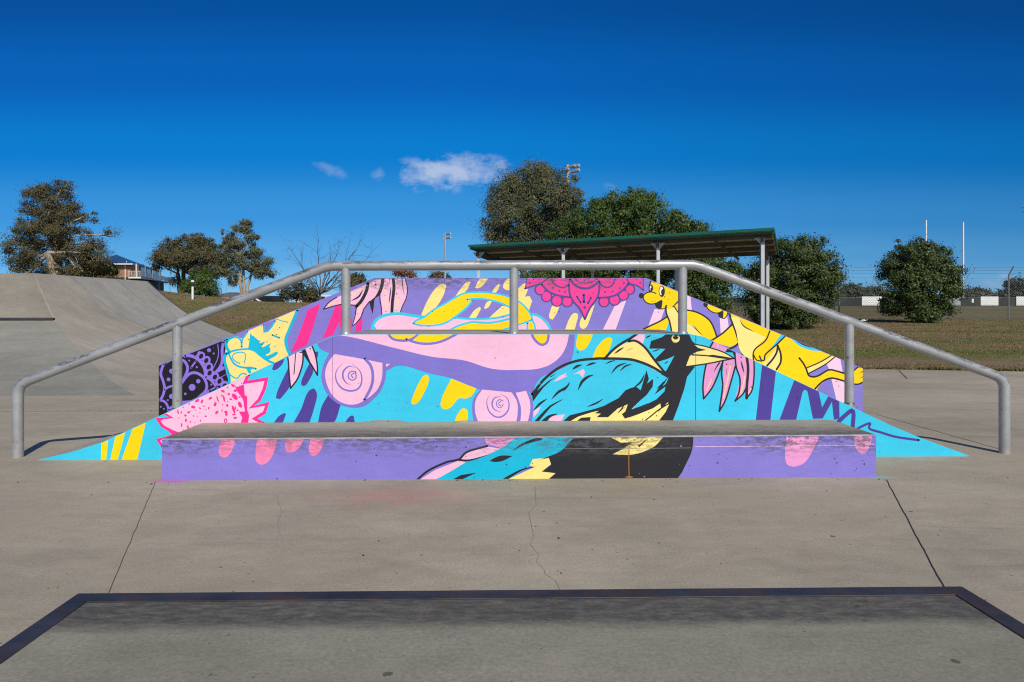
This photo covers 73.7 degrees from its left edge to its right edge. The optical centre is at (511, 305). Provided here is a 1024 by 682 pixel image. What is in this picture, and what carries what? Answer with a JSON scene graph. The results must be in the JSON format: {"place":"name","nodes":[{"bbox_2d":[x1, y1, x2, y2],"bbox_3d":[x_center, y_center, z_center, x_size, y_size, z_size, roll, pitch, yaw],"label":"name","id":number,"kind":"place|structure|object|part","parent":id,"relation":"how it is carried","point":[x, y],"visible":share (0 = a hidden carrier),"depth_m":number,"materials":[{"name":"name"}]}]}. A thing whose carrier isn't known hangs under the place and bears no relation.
{"place":"outdoors","nodes":[
{"label":"outdoors","id":0,"kind":"place"},
{"bbox_2d":[0,369,1023,645],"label":"skatepark slab","id":1,"kind":"structure","parent":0,"point":[144,527],"depth_m":3.59,"materials":[{"name":"concrete"}]},
{"bbox_2d":[0,273,233,395],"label":"concrete bank","id":2,"kind":"structure","parent":1,"relation":"on","point":[48,320],"depth_m":11.90,"materials":[{"name":"concrete"}]},
{"bbox_2d":[38,329,968,459],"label":"painted ramp","id":3,"kind":"structure","parent":1,"relation":"on","point":[411,375],"depth_m":5.16,"materials":[{"name":"paint"}]},
{"bbox_2d":[159,278,862,415],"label":"painted wall","id":4,"kind":"structure","parent":1,"relation":"on","point":[483,303],"depth_m":6.19,"materials":[{"name":"paint"}]},
{"bbox_2d":[12,260,1010,457],"bbox_3d":[0.045,0.407,5.258,7.675,1.525,0.086,0,0,-1],"label":"grind rail","id":5,"kind":"object","parent":1,"relation":"on","point":[513,267],"visible":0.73,"depth_m":5.23,"materials":[{"name":"grey metal"}]},
{"bbox_2d":[0,586,1023,681],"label":"manual pad","id":6,"kind":"object","parent":1,"relation":"on","point":[897,634],"visible":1,"depth_m":1.76,"materials":[{"name":"concrete"}]},
{"bbox_2d":[162,419,875,480],"bbox_3d":[0.064,1.037,4.847,4.749,0.346,0.619,0,0,-1],"label":"painted bench","id":7,"kind":"object","parent":1,"relation":"on","point":[531,449],"visible":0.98,"depth_m":4.55,"materials":[{"name":"paint"}]},
{"bbox_2d":[0,0,1023,301],"label":"sky","id":8,"kind":"structure","parent":0,"point":[859,123],"materials":[{"name":"blue"}]},
{"bbox_2d":[17,477,1014,599],"bbox_3d":[0.100,1.144,5.489,8.717,0.010,6.374,0,0,-1],"label":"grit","id":9,"kind":"object","parent":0,"point":[509,523],"visible":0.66,"depth_m":4.43,"materials":[{"name":"grey concrete"}]},
{"bbox_2d":[159,290,1023,371],"bbox_3d":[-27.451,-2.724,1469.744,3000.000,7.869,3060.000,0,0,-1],"label":"ground","id":10,"kind":"structure","parent":0,"point":[998,359],"depth_m":22.72,"materials":[{"name":"green plant"}]},
{"bbox_2d":[0,177,122,276],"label":"gum tree","id":11,"kind":"object","parent":10,"relation":"on","point":[59,242],"visible":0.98,"depth_m":41.04,"materials":[{"name":"green plant"}]},
{"bbox_2d":[73,260,121,278],"bbox_3d":[-26.498,-2.070,43.356,2.940,2.222,3.012,0,0,25],"label":"leafy shrub","id":12,"kind":"object","parent":10,"relation":"on","point":[112,273],"visible":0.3,"depth_m":43.41,"materials":[{"name":"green plant"}]},
{"bbox_2d":[92,255,169,291],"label":"brick house","id":13,"kind":"structure","parent":10,"relation":"on","point":[131,270],"depth_m":127.05,"materials":[{"name":"white paint"}]},
{"bbox_2d":[143,232,229,292],"bbox_3d":[-21.490,-2.795,45.791,5.801,4.536,4.262,0,0,-22],"label":"spreading tree","id":14,"kind":"object","parent":10,"relation":"on","point":[190,254],"visible":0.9,"depth_m":45.19,"materials":[{"name":"green plant"}]},
{"bbox_2d":[191,280,193,298],"bbox_3d":[-12.520,-0.604,26.771,0.121,0.800,0.124,0,0,-1],"label":"bollard","id":15,"kind":"object","parent":10,"relation":"on","point":[192,289],"visible":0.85,"depth_m":26.74,"materials":[{"name":"white paint"}]},
{"bbox_2d":[173,265,223,297],"bbox_3d":[-18.107,-1.334,39.639,2.881,2.263,2.087,0,0,-31],"label":"leafy shrub","id":16,"kind":"object","parent":10,"relation":"on","point":[205,284],"visible":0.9,"depth_m":39.47,"materials":[{"name":"green plant"}]},
{"bbox_2d":[211,292,239,297],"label":"distant house","id":17,"kind":"structure","parent":10,"relation":"on","point":[230,294],"depth_m":116.39,"materials":[{"name":"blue brick"}]},
{"bbox_2d":[209,218,279,293],"bbox_3d":[-15.587,-2.670,39.698,3.972,5.176,2.154,0,0,-1],"label":"slender gum","id":18,"kind":"object","parent":10,"relation":"on","point":[257,268],"visible":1,"depth_m":39.53,"materials":[{"name":"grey plant"}]},
{"bbox_2d":[257,296,284,301],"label":"parked van","id":19,"kind":"object","parent":10,"relation":"on","point":[268,298],"visible":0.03,"depth_m":74.81,"materials":[{"name":"blue paint"}]},
{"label":"side window","id":20,"kind":"part","parent":19,"relation":"part of","materials":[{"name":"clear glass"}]},
{"bbox_2d":[275,280,315,301],"bbox_3d":[-10.698,-0.721,33.793,2.265,1.564,1.684,0,0,-1],"label":"sparse shrub","id":21,"kind":"object","parent":10,"relation":"on","point":[295,293],"visible":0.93,"depth_m":33.51,"materials":[{"name":"green plant"}]},
{"bbox_2d":[299,286,322,302],"bbox_3d":[-10.729,-0.467,35.902,1.409,1.152,1.577,0,0,-44],"label":"leafy shrub","id":22,"kind":"object","parent":10,"relation":"on","point":[311,298],"visible":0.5,"depth_m":35.59,"materials":[{"name":"green plant"}]},
{"bbox_2d":[295,295,330,302],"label":"parked van","id":23,"kind":"object","parent":10,"relation":"on","point":[324,296],"visible":0.05,"depth_m":73.85,"materials":[{"name":"white paint"}]},
{"bbox_2d":[279,227,377,299],"bbox_3d":[-8.054,-1.779,29.822,4.659,3.493,3.272,0,0,-1],"label":"bare tree","id":24,"kind":"object","parent":10,"relation":"on","point":[325,289],"visible":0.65,"depth_m":29.90,"materials":[{"name":"brown plant"}]},
{"bbox_2d":[338,272,369,291],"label":"distant tree","id":25,"kind":"object","parent":10,"relation":"on","point":[357,280],"visible":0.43,"depth_m":78.72,"materials":[{"name":"green plant"}]},
{"bbox_2d":[388,271,420,277],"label":"distant tree","id":26,"kind":"object","parent":10,"relation":"on","point":[409,274],"visible":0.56,"depth_m":108.89,"materials":[{"name":"brown plant"}]},
{"bbox_2d":[424,271,451,277],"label":"distant tree","id":27,"kind":"object","parent":10,"relation":"on","point":[436,274],"visible":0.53,"depth_m":108.89,"materials":[{"name":"green plant"}]},
{"bbox_2d":[443,232,451,277],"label":"floodlight","id":28,"kind":"object","parent":10,"relation":"on","point":[445,237],"visible":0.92,"depth_m":89.74,"materials":[{"name":"white metal"}]},
{"bbox_2d":[468,153,589,274],"bbox_3d":[1.350,-4.980,46.064,8.568,10.936,6.274,0,0,-1],"label":"gum tree","id":29,"kind":"object","parent":10,"relation":"on","point":[526,194],"visible":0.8,"depth_m":45.21,"materials":[{"name":"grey plant"}]},
{"bbox_2d":[563,164,579,184],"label":"floodlight","id":30,"kind":"object","parent":10,"relation":"on","point":[577,166],"visible":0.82,"depth_m":74.73,"materials":[{"name":"grey metal"}]},
{"bbox_2d":[518,184,698,287],"bbox_3d":[5.462,-2.804,36.188,10.706,7.209,6.296,0,0,-1],"label":"fig tree","id":31,"kind":"object","parent":10,"relation":"on","point":[634,212],"visible":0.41,"depth_m":34.98,"materials":[{"name":"green plant"}]},
{"bbox_2d":[468,228,778,328],"bbox_3d":[3.242,-0.360,19.744,8.242,3.054,3.691,0,0,23],"label":"picnic shelter","id":32,"kind":"object","parent":10,"relation":"on","point":[760,242],"visible":0.77,"depth_m":18.93,"materials":[{"name":"metal"}]},
{"bbox_2d":[664,209,744,312],"bbox_3d":[9.468,-1.936,33.172,4.261,5.551,3.237,0,0,11],"label":"fig tree","id":33,"kind":"object","parent":10,"relation":"on","point":[707,291],"visible":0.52,"depth_m":32.71,"materials":[{"name":"green plant"}]},
{"bbox_2d":[728,232,853,329],"bbox_3d":[10.488,-0.872,25.921,4.279,3.887,3.612,0,0,35],"label":"fig tree","id":34,"kind":"object","parent":10,"relation":"on","point":[813,267],"visible":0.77,"depth_m":25.22,"materials":[{"name":"green plant"}]},
{"bbox_2d":[834,281,870,296],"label":"distant tree","id":35,"kind":"object","parent":10,"relation":"on","point":[849,289],"visible":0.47,"depth_m":119.34,"materials":[{"name":"green plant"}]},
{"bbox_2d":[713,297,1023,305],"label":"perimeter fence","id":36,"kind":"object","parent":10,"relation":"on","point":[846,301],"visible":0.11,"depth_m":92.94,"materials":[{"name":"metal"}]},
{"bbox_2d":[862,297,881,305],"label":"fence sign","id":37,"kind":"object","parent":36,"relation":"attached to","point":[873,300],"visible":0.52,"depth_m":92.81,"materials":[{"name":"white paint"}]},
{"bbox_2d":[950,297,960,305],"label":"fence sign","id":38,"kind":"object","parent":36,"relation":"attached to","point":[959,303],"visible":0.18,"depth_m":93.03,"materials":[{"name":"white"}]},
{"bbox_2d":[980,297,997,305],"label":"fence sign","id":39,"kind":"object","parent":36,"relation":"attached to","point":[987,301],"visible":0.77,"depth_m":93.11,"materials":[{"name":"white paint"}]},
{"bbox_2d":[1016,297,1023,305],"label":"fence sign","id":40,"kind":"object","parent":36,"relation":"attached to","point":[1020,300],"visible":0.72,"depth_m":93.19,"materials":[{"name":"white paint"}]},
{"bbox_2d":[863,284,885,296],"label":"distant tree","id":41,"kind":"object","parent":10,"relation":"on","point":[871,290],"visible":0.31,"depth_m":120.22,"materials":[{"name":"green plant"}]},
{"bbox_2d":[736,266,1023,319],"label":"wire fence","id":42,"kind":"object","parent":10,"relation":"on","point":[1008,304],"visible":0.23,"depth_m":33.41,"materials":[{"name":"metal"}]},
{"bbox_2d":[866,234,974,323],"bbox_3d":[18.272,-1.107,30.540,4.401,4.205,3.766,0,0,-1],"label":"fig tree","id":43,"kind":"object","parent":10,"relation":"on","point":[921,272],"visible":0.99,"depth_m":29.88,"materials":[{"name":"green plant"}]},
{"bbox_2d":[925,220,963,284],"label":"goal posts","id":44,"kind":"object","parent":10,"relation":"on","point":[962,243],"visible":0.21,"depth_m":102.17,"materials":[{"name":"white metal"}]},
{"bbox_2d":[960,286,998,297],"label":"distant tree","id":45,"kind":"object","parent":10,"relation":"on","point":[986,292],"visible":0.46,"depth_m":120.28,"materials":[{"name":"green plant"}]},
{"bbox_2d":[995,272,1023,297],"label":"distant tree","id":46,"kind":"object","parent":10,"relation":"on","point":[1020,292],"visible":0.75,"depth_m":120.67,"materials":[{"name":"green plant"}]}
]}

